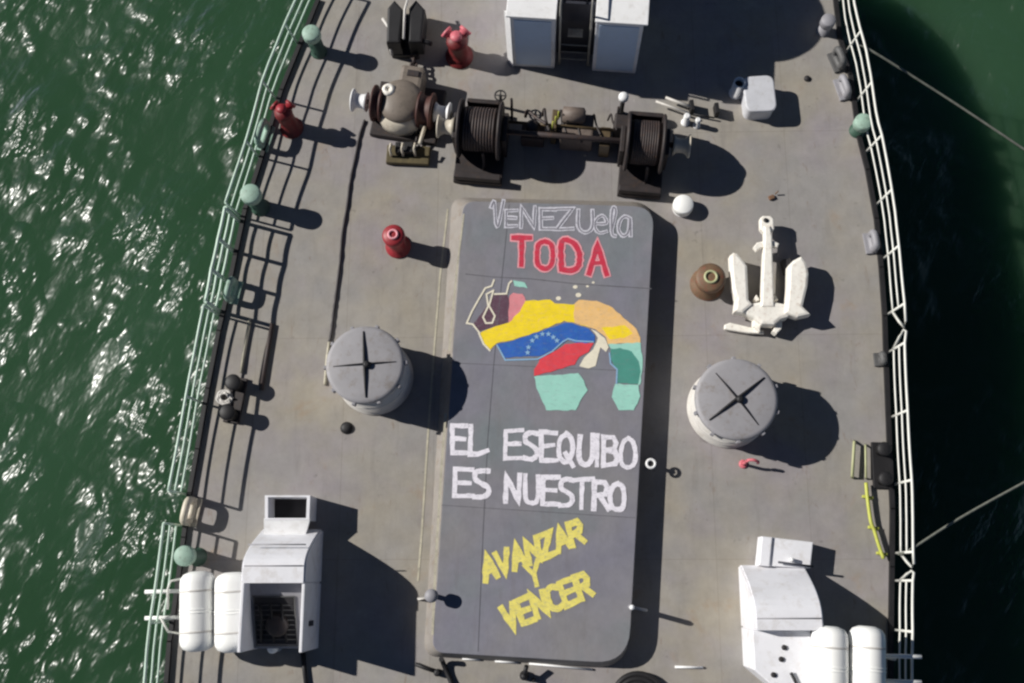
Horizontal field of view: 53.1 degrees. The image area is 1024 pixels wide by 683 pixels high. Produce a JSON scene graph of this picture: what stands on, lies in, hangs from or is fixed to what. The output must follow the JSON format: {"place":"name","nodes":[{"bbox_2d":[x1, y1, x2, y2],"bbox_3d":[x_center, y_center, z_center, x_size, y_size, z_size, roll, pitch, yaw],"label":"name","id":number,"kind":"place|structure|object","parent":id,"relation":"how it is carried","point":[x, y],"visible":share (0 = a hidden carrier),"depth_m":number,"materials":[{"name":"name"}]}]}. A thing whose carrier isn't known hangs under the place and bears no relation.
{"place":"outdoors","nodes":[
{"label":"outdoors","id":0,"kind":"place"},
{"bbox_2d":[415,662,440,676],"bbox_3d":[-1.639,6.402,20.057,0.538,0.140,0.138,23,78,7],"label":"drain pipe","id":1,"kind":"object","parent":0,"point":[437,672],"visible":1,"depth_m":20.04,"materials":[{"name":"grey metal"}]},
{"bbox_2d":[0,0,1023,682],"bbox_3d":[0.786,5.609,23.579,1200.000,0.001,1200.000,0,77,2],"label":"water","id":2,"kind":"structure","parent":0,"point":[124,124],"depth_m":25.28,"materials":[{"name":"green liquid"}]},
{"bbox_2d":[163,0,894,682],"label":"ship hull","id":3,"kind":"object","parent":2,"relation":"in","point":[885,368],"visible":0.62,"depth_m":21.43,"materials":[{"name":"paint"}]},
{"bbox_2d":[169,0,888,682],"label":"deck","id":4,"kind":"structure","parent":3,"relation":"attached to","point":[707,514],"depth_m":21.60,"materials":[{"name":"paint"}]},
{"bbox_2d":[144,589,178,619],"bbox_3d":[-6.187,5.207,20.288,2.078,0.539,0.598,0,77,2],"label":"raft cradle","id":5,"kind":"object","parent":4,"relation":"on","point":[173,617],"visible":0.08,"depth_m":20.12,"materials":[{"name":"white paint"}]},
{"bbox_2d":[179,571,214,651],"bbox_3d":[-6.073,5.209,19.789,0.694,0.694,1.499,-4,77,1],"label":"raft canister","id":6,"kind":"object","parent":5,"relation":"on","point":[196,611],"visible":0.94,"depth_m":19.53,"materials":[{"name":"paint"}]},
{"bbox_2d":[160,577,181,634],"bbox_3d":[-6.574,5.127,19.848,0.376,0.286,1.091,0,77,2],"label":"raft lashing","id":7,"kind":"object","parent":6,"relation":"attached to","point":[162,620],"visible":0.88,"depth_m":19.74,"materials":[{"name":"white paint"}]},
{"bbox_2d":[214,572,241,652],"bbox_3d":[-5.402,5.221,19.764,0.729,0.683,1.512,0,77,2],"label":"raft canister","id":8,"kind":"object","parent":5,"relation":"on","point":[227,591],"visible":0.76,"depth_m":19.48,"materials":[{"name":"paint"}]},
{"bbox_2d":[143,522,181,682],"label":"guard rail","id":9,"kind":"object","parent":4,"relation":"on","point":[156,622],"visible":0.98,"depth_m":19.98,"materials":[{"name":"metal"}]},
{"bbox_2d":[174,545,206,566],"bbox_3d":[-6.384,4.270,20.347,0.400,0.870,0.400,0,77,2],"label":"mushroom vent","id":10,"kind":"object","parent":4,"relation":"on","point":[184,555],"visible":1,"depth_m":19.96,"materials":[{"name":"green metal"}]},
{"bbox_2d":[180,496,202,526],"bbox_3d":[-6.553,3.435,20.742,0.300,0.550,0.610,9,77,4],"label":"mooring chock","id":11,"kind":"object","parent":4,"relation":"on","point":[190,510],"visible":1,"depth_m":20.81,"materials":[{"name":"beige paint"}]},
{"bbox_2d":[167,304,219,494],"bbox_3d":[-6.533,1.195,21.070,0.127,0.899,3.873,6,77,3],"label":"guard rail","id":12,"kind":"object","parent":4,"relation":"on","point":[186,396],"visible":1,"depth_m":20.90,"materials":[{"name":"white metal"}]},
{"bbox_2d":[204,206,239,313],"bbox_3d":[-6.149,-1.732,21.750,0.155,0.909,2.148,8,77,4],"label":"guard rail","id":13,"kind":"object","parent":4,"relation":"on","point":[216,273],"visible":1,"depth_m":21.59,"materials":[{"name":"metal"}]},
{"bbox_2d":[215,389,233,404],"bbox_3d":[-6.013,1.169,21.443,0.394,0.165,0.341,0,77,2],"label":"rope coil","id":14,"kind":"object","parent":4,"relation":"on","point":[219,395],"visible":0.98,"depth_m":21.41,"materials":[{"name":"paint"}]},
{"bbox_2d":[219,374,247,423],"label":"mooring bitts","id":15,"kind":"object","parent":4,"relation":"on","point":[236,386],"visible":1,"depth_m":21.21,"materials":[{"name":"paint"}]},
{"bbox_2d":[223,276,243,304],"bbox_3d":[-5.992,-1.108,21.824,0.300,0.510,0.550,10,77,4],"label":"mooring chock","id":16,"kind":"object","parent":4,"relation":"on","point":[232,290],"visible":1,"depth_m":21.85,"materials":[{"name":"green paint"}]},
{"bbox_2d":[239,319,250,372],"bbox_3d":[-5.660,0.094,21.712,0.068,0.057,1.174,5,77,3],"label":"stowed pole","id":17,"kind":"object","parent":4,"relation":"on","point":[244,346],"visible":1,"depth_m":21.69,"materials":[{"name":"metal"}]},
{"bbox_2d":[240,184,269,216],"bbox_3d":[-5.531,-3.040,22.057,0.440,0.870,0.440,0,77,2],"label":"mushroom vent","id":18,"kind":"object","parent":4,"relation":"on","point":[251,196],"visible":1,"depth_m":21.68,"materials":[{"name":"green metal"}]},
{"bbox_2d":[254,118,275,152],"bbox_3d":[-5.505,-4.586,22.589,0.300,0.600,0.649,14,78,5],"label":"mooring chock","id":19,"kind":"object","parent":4,"relation":"on","point":[262,132],"visible":0.97,"depth_m":22.64,"materials":[{"name":"green paint"}]},
{"bbox_2d":[259,323,273,389],"bbox_3d":[-5.185,0.319,21.643,0.089,0.086,1.443,5,77,3],"label":"stowed pole","id":20,"kind":"object","parent":4,"relation":"on","point":[266,357],"visible":1,"depth_m":21.61,"materials":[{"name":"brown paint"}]},
{"bbox_2d":[224,0,309,217],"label":"guard rail","id":21,"kind":"object","parent":4,"relation":"on","point":[262,82],"visible":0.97,"depth_m":22.39,"materials":[{"name":"metal"}]},
{"bbox_2d":[267,648,281,653],"bbox_3d":[-4.646,6.000,20.068,0.200,0.500,0.197,0,77,2],"label":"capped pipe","id":22,"kind":"object","parent":4,"relation":"on","point":[272,650],"visible":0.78,"depth_m":19.83,"materials":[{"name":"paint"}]},
{"bbox_2d":[237,529,322,652],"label":"companion house","id":23,"kind":"structure","parent":4,"relation":"on","point":[280,591],"depth_m":19.60,"materials":[{"name":"grey paint"}]},
{"bbox_2d":[270,100,302,138],"bbox_3d":[-4.947,-4.898,22.416,0.563,0.995,0.552,0,77,2],"label":"hydrant","id":24,"kind":"object","parent":4,"relation":"on","point":[291,125],"visible":1,"depth_m":22.24,"materials":[{"name":"red metal"}]},
{"bbox_2d":[264,495,316,533],"bbox_3d":[-4.457,3.529,20.588,0.947,0.620,0.815,0,77,2],"label":"air intake","id":25,"kind":"object","parent":4,"relation":"on","point":[290,514],"visible":0.89,"depth_m":20.39,"materials":[{"name":"grey paint"}]},
{"bbox_2d":[301,652,307,682],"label":"hose","id":26,"kind":"object","parent":4,"relation":"on","point":[304,668],"visible":0.91,"depth_m":20.12,"materials":[{"name":"black paint"}]},
{"bbox_2d":[302,25,326,59],"bbox_3d":[-4.406,-6.692,22.889,0.400,0.870,0.400,0,77,2],"label":"mushroom vent","id":27,"kind":"object","parent":4,"relation":"on","point":[311,34],"visible":1,"depth_m":22.56,"materials":[{"name":"green metal"}]},
{"bbox_2d":[323,342,329,384],"bbox_3d":[-3.906,0.465,21.586,0.065,0.053,0.928,3,77,3],"label":"deck pipe","id":28,"kind":"object","parent":4,"relation":"on","point":[327,352],"visible":0.76,"depth_m":21.58,"materials":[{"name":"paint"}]},
{"bbox_2d":[340,422,352,433],"bbox_3d":[-3.437,1.790,21.245,0.260,0.080,0.256,0,77,2],"label":"deck plug","id":29,"kind":"object","parent":4,"relation":"on","point":[346,427],"visible":1,"depth_m":21.22,"materials":[{"name":"black paint"}]},
{"bbox_2d":[328,119,365,341],"bbox_3d":[-3.629,-2.483,22.278,0.161,0.065,5.112,6,77,3],"label":"deck cable","id":30,"kind":"object","parent":4,"relation":"on","point":[342,234],"visible":1,"depth_m":22.24,"materials":[{"name":"grey metal"}]},
{"bbox_2d":[323,325,413,414],"bbox_3d":[-2.890,0.587,20.814,1.667,1.440,1.624,0,77,2],"label":"round ventilator","id":31,"kind":"object","parent":4,"relation":"on","point":[369,370],"visible":1,"depth_m":20.24,"materials":[{"name":"paint"}]},
{"bbox_2d":[382,225,410,258],"bbox_3d":[-2.476,-2.152,21.771,0.550,0.818,0.550,0,77,2],"label":"bollard","id":32,"kind":"object","parent":4,"relation":"on","point":[396,240],"visible":1,"depth_m":21.46,"materials":[{"name":"red metal"}]},
{"bbox_2d":[349,65,452,145],"bbox_3d":[-2.376,-5.229,22.478,2.249,0.860,1.699,23,78,7],"label":"anchor windlass","id":33,"kind":"object","parent":4,"relation":"on","point":[406,105],"visible":0.98,"depth_m":22.25,"materials":[{"name":"paint"}]},
{"bbox_2d":[409,53,418,66],"bbox_3d":[-2.199,-6.125,22.862,0.202,0.261,0.767,0,77,2],"label":"anchor chain","id":34,"kind":"object","parent":33,"relation":"attached to","point":[414,62],"visible":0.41,"depth_m":22.89,"materials":[{"name":"brown paint"}]},
{"bbox_2d":[413,128,420,149],"bbox_3d":[-2.025,-4.830,22.628,0.194,0.221,1.306,9,77,4],"label":"anchor chain","id":35,"kind":"object","parent":33,"relation":"attached to","point":[417,137],"visible":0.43,"depth_m":22.52,"materials":[{"name":"paint"}]},
{"bbox_2d":[381,0,432,58],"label":"chain stopper","id":36,"kind":"object","parent":4,"relation":"on","point":[406,36],"visible":1,"depth_m":22.67,"materials":[{"name":"black paint"}]},
{"bbox_2d":[386,142,430,165],"bbox_3d":[-2.293,-4.141,22.428,0.950,0.449,0.437,3,77,3],"label":"chain stopper","id":37,"kind":"object","parent":4,"relation":"on","point":[405,153],"visible":1,"depth_m":22.48,"materials":[{"name":"brown paint"}]},
{"bbox_2d":[417,589,437,602],"bbox_3d":[-1.648,5.031,20.052,0.492,0.785,0.257,-27,77,-4],"label":"valve post","id":38,"kind":"object","parent":4,"relation":"on","point":[431,596],"visible":1,"depth_m":19.70,"materials":[{"name":"white metal"}]},
{"bbox_2d":[439,657,453,682],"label":"hose","id":39,"kind":"object","parent":4,"relation":"on","point":[446,670],"visible":1,"depth_m":19.99,"materials":[{"name":"black paint"}]},
{"bbox_2d":[441,25,472,68],"bbox_3d":[-1.215,-6.566,22.729,0.676,0.915,0.662,0,77,2],"label":"hydrant","id":40,"kind":"object","parent":4,"relation":"on","point":[459,53],"visible":1,"depth_m":22.49,"materials":[{"name":"red metal"}]},
{"bbox_2d":[417,198,652,670],"bbox_3d":[0.498,1.562,20.991,4.512,0.444,9.775,3,77,3],"label":"cargo hatch","id":41,"kind":"object","parent":4,"relation":"on","point":[535,504],"visible":1,"depth_m":20.73,"materials":[{"name":"paint"}]},
{"bbox_2d":[436,90,691,199],"bbox_3d":[1.099,-4.416,21.978,5.442,1.425,2.082,5,77,3],"label":"mooring winch","id":42,"kind":"object","parent":4,"relation":"on","point":[479,131],"visible":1,"depth_m":21.88,"materials":[{"name":"paint"}]},
{"bbox_2d":[504,0,649,72],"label":"deckhouse","id":43,"kind":"object","parent":4,"relation":"on","point":[607,34],"visible":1,"depth_m":21.61,"materials":[{"name":"grey paint"}]},
{"bbox_2d":[556,0,596,53],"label":"door","id":44,"kind":"structure","parent":43,"relation":"in","point":[575,14],"depth_m":21.91,"materials":[{"name":"paint"}]},
{"bbox_2d":[628,604,647,611],"bbox_3d":[2.455,5.176,19.819,0.426,0.905,0.100,12,77,5],"label":"valve post","id":45,"kind":"object","parent":4,"relation":"on","point":[631,607],"visible":0.97,"depth_m":19.94,"materials":[{"name":"white metal"}]},
{"bbox_2d":[616,671,660,682],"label":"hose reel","id":46,"kind":"object","parent":4,"relation":"on","point":[637,677],"visible":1,"depth_m":19.80,"materials":[{"name":"black paint"}]},
{"bbox_2d":[645,458,656,468],"bbox_3d":[2.792,2.490,20.702,0.223,0.408,0.225,0,77,2],"label":"ring post","id":47,"kind":"object","parent":4,"relation":"on","point":[649,465],"visible":1,"depth_m":20.52,"materials":[{"name":"white metal"}]},
{"bbox_2d":[672,195,693,216],"bbox_3d":[3.675,-2.916,22.024,0.440,0.280,0.440,0,77,2],"label":"mushroom vent","id":48,"kind":"object","parent":4,"relation":"on","point":[682,205],"visible":1,"depth_m":21.90,"materials":[{"name":"white metal"}]},
{"bbox_2d":[675,666,702,668],"bbox_3d":[3.447,6.344,19.943,0.548,0.047,0.049,0,77,2],"label":"deck strip","id":49,"kind":"object","parent":4,"relation":"on","point":[693,667],"visible":1,"depth_m":19.93,"materials":[{"name":"white paint"}]},
{"bbox_2d":[681,113,700,128],"bbox_3d":[3.934,-4.847,22.429,0.434,0.370,0.194,13,77,5],"label":"pipe stub","id":50,"kind":"object","parent":4,"relation":"on","point":[685,121],"visible":1,"depth_m":22.40,"materials":[{"name":"white paint"}]},
{"bbox_2d":[690,263,725,300],"bbox_3d":[4.130,-1.279,21.462,0.725,0.588,0.725,0,77,2],"label":"bollard","id":51,"kind":"object","parent":4,"relation":"on","point":[707,281],"visible":1,"depth_m":21.25,"materials":[{"name":"brown metal"}]},
{"bbox_2d":[687,356,778,447],"bbox_3d":[4.422,1.234,20.539,1.669,1.200,1.729,0,77,2],"label":"round ventilator","id":52,"kind":"object","parent":4,"relation":"on","point":[732,402],"visible":1,"depth_m":20.08,"materials":[{"name":"paint"}]},
{"bbox_2d":[729,77,745,99],"bbox_3d":[4.952,-5.567,22.489,0.300,0.520,0.297,0,77,2],"label":"vent pipe","id":53,"kind":"object","parent":4,"relation":"on","point":[736,90],"visible":0.98,"depth_m":22.35,"materials":[{"name":"metal"}]},
{"bbox_2d":[739,458,759,468],"bbox_3d":[4.788,2.439,20.605,0.361,0.492,0.180,0,77,2],"label":"gooseneck pipe","id":54,"kind":"object","parent":4,"relation":"on","point":[743,464],"visible":1,"depth_m":20.55,"materials":[{"name":"red metal"}]},
{"bbox_2d":[741,76,775,119],"bbox_3d":[5.385,-5.333,22.445,0.693,0.470,0.856,0,77,2],"label":"deck locker","id":55,"kind":"object","parent":4,"relation":"on","point":[758,99],"visible":0.98,"depth_m":22.23,"materials":[{"name":"grey paint"}]},
{"bbox_2d":[724,216,809,335],"bbox_3d":[5.296,-1.387,21.493,1.738,0.500,2.537,0,77,2],"label":"anchor","id":56,"kind":"object","parent":4,"relation":"on","point":[766,311],"visible":1,"depth_m":21.23,"materials":[{"name":"white paint"}]},
{"bbox_2d":[768,191,778,199],"bbox_3d":[5.655,-3.147,22.091,0.243,0.128,0.098,-27,77,-5],"label":"pad eye","id":57,"kind":"object","parent":4,"relation":"on","point":[770,197],"visible":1,"depth_m":22.09,"materials":[{"name":"orange metal"}]},
{"bbox_2d":[755,536,813,568],"bbox_3d":[5.360,4.181,20.144,1.032,0.545,0.574,6,77,3],"label":"air intake","id":58,"kind":"object","parent":4,"relation":"on","point":[775,552],"visible":0.99,"depth_m":20.02,"materials":[{"name":"grey paint"}]},
{"bbox_2d":[804,75,809,81],"bbox_3d":[6.558,-5.844,22.743,0.140,0.050,0.136,0,77,2],"label":"deck plug","id":59,"kind":"object","parent":4,"relation":"on","point":[806,78],"visible":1,"depth_m":22.73,"materials":[{"name":"grey metal"}]},
{"bbox_2d":[816,13,835,36],"bbox_3d":[6.984,-7.032,22.775,0.320,0.510,0.320,0,77,2],"label":"mushroom vent","id":60,"kind":"object","parent":4,"relation":"on","point":[826,25],"visible":1,"depth_m":22.57,"materials":[{"name":"white metal"}]},
{"bbox_2d":[827,46,846,72],"bbox_3d":[7.236,-6.272,22.642,0.300,0.450,0.507,-18,77,-2],"label":"mooring chock","id":61,"kind":"object","parent":4,"relation":"on","point":[837,58],"visible":1,"depth_m":22.68,"materials":[{"name":"grey paint"}]},
{"bbox_2d":[833,74,851,100],"bbox_3d":[7.317,-5.615,22.524,0.300,0.370,0.545,-14,77,-1],"label":"mooring chock","id":62,"kind":"object","parent":4,"relation":"on","point":[841,83],"visible":1,"depth_m":22.53,"materials":[{"name":"grey paint"}]},
{"bbox_2d":[851,440,866,478],"bbox_3d":[7.009,2.376,20.692,0.361,0.174,0.798,3,77,3],"label":"pipe loop","id":63,"kind":"object","parent":4,"relation":"on","point":[853,457],"visible":1,"depth_m":20.63,"materials":[{"name":"yellow paint"}]},
{"bbox_2d":[849,113,872,137],"bbox_3d":[7.557,-4.674,22.195,0.380,0.510,0.380,0,77,2],"label":"mushroom vent","id":64,"kind":"object","parent":4,"relation":"on","point":[860,125],"visible":1,"depth_m":21.98,"materials":[{"name":"green metal"}]},
{"bbox_2d":[862,229,879,254],"bbox_3d":[7.648,-2.127,21.663,0.300,0.410,0.486,-6,77,0],"label":"mooring chock","id":65,"kind":"object","parent":4,"relation":"on","point":[871,240],"visible":1,"depth_m":21.66,"materials":[{"name":"grey paint"}]},
{"bbox_2d":[838,0,906,327],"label":"guard rail","id":66,"kind":"object","parent":4,"relation":"on","point":[891,191],"visible":0.98,"depth_m":21.62,"materials":[{"name":"metal"}]},
{"bbox_2d":[859,44,1023,149],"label":"mooring rope","id":67,"kind":"object","parent":66,"relation":"attached to","point":[945,97],"visible":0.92,"depth_m":22.85,"materials":[{"name":"white fabric"}]},
{"bbox_2d":[862,482,886,558],"bbox_3d":[7.198,3.572,20.417,0.238,0.176,1.519,-10,77,0],"label":"yellow pipe","id":68,"kind":"object","parent":4,"relation":"on","point":[868,498],"visible":1,"depth_m":20.35,"materials":[{"name":"metal"}]},
{"bbox_2d":[873,351,887,366],"bbox_3d":[7.647,0.352,21.135,0.309,0.290,0.309,0,77,2],"label":"mooring chock","id":69,"kind":"object","parent":4,"relation":"on","point":[880,358],"visible":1,"depth_m":21.10,"materials":[{"name":"grey paint"}]},
{"bbox_2d":[871,442,892,488],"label":"mooring bitts","id":70,"kind":"object","parent":4,"relation":"on","point":[882,477],"visible":1,"depth_m":20.61,"materials":[{"name":"black paint"}]},
{"bbox_2d":[888,328,914,567],"bbox_3d":[7.745,2.106,20.352,0.141,0.949,4.708,3,77,3],"label":"guard rail","id":71,"kind":"object","parent":4,"relation":"on","point":[902,412],"visible":0.99,"depth_m":20.23,"materials":[{"name":"white metal"}]},
{"bbox_2d":[898,481,1023,554],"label":"mooring rope","id":72,"kind":"object","parent":71,"relation":"attached to","point":[963,516],"visible":0.94,"depth_m":20.40,"materials":[{"name":"white fabric"}]},
{"bbox_2d":[886,654,921,682],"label":"raft cradle","id":73,"kind":"object","parent":4,"relation":"on","point":[903,656],"visible":0.16,"depth_m":18.94,"materials":[{"name":"white paint"}]},
{"bbox_2d":[810,626,848,682],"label":"raft canister","id":74,"kind":"object","parent":73,"relation":"on","point":[829,654],"visible":0.99,"depth_m":18.50,"materials":[{"name":"paint"}]},
{"bbox_2d":[848,625,886,682],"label":"raft canister","id":75,"kind":"object","parent":73,"relation":"on","point":[867,654],"visible":0.94,"depth_m":18.48,"materials":[{"name":"paint"}]},
{"bbox_2d":[894,570,914,679],"bbox_3d":[7.447,5.893,19.462,0.121,0.948,3.051,5,77,3],"label":"guard rail","id":76,"kind":"object","parent":4,"relation":"on","point":[900,630],"visible":0.94,"depth_m":19.42,"materials":[{"name":"white metal"}]},
{"bbox_2d":[520,665,534,681],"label":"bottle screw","id":77,"kind":"object","parent":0,"point":[524,674],"visible":1,"depth_m":19.76,"materials":[{"name":"black paint"}]},
{"bbox_2d":[656,96,719,118],"bbox_3d":[3.857,-5.135,22.556,1.418,0.260,0.350,8,77,4],"label":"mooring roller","id":78,"kind":"object","parent":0,"point":[691,108],"visible":0.96,"depth_m":22.47,"materials":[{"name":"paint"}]},
{"bbox_2d":[738,565,823,682],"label":"companion house","id":79,"kind":"structure","parent":0,"point":[781,613],"depth_m":19.00,"materials":[{"name":"grey paint"}]}
]}

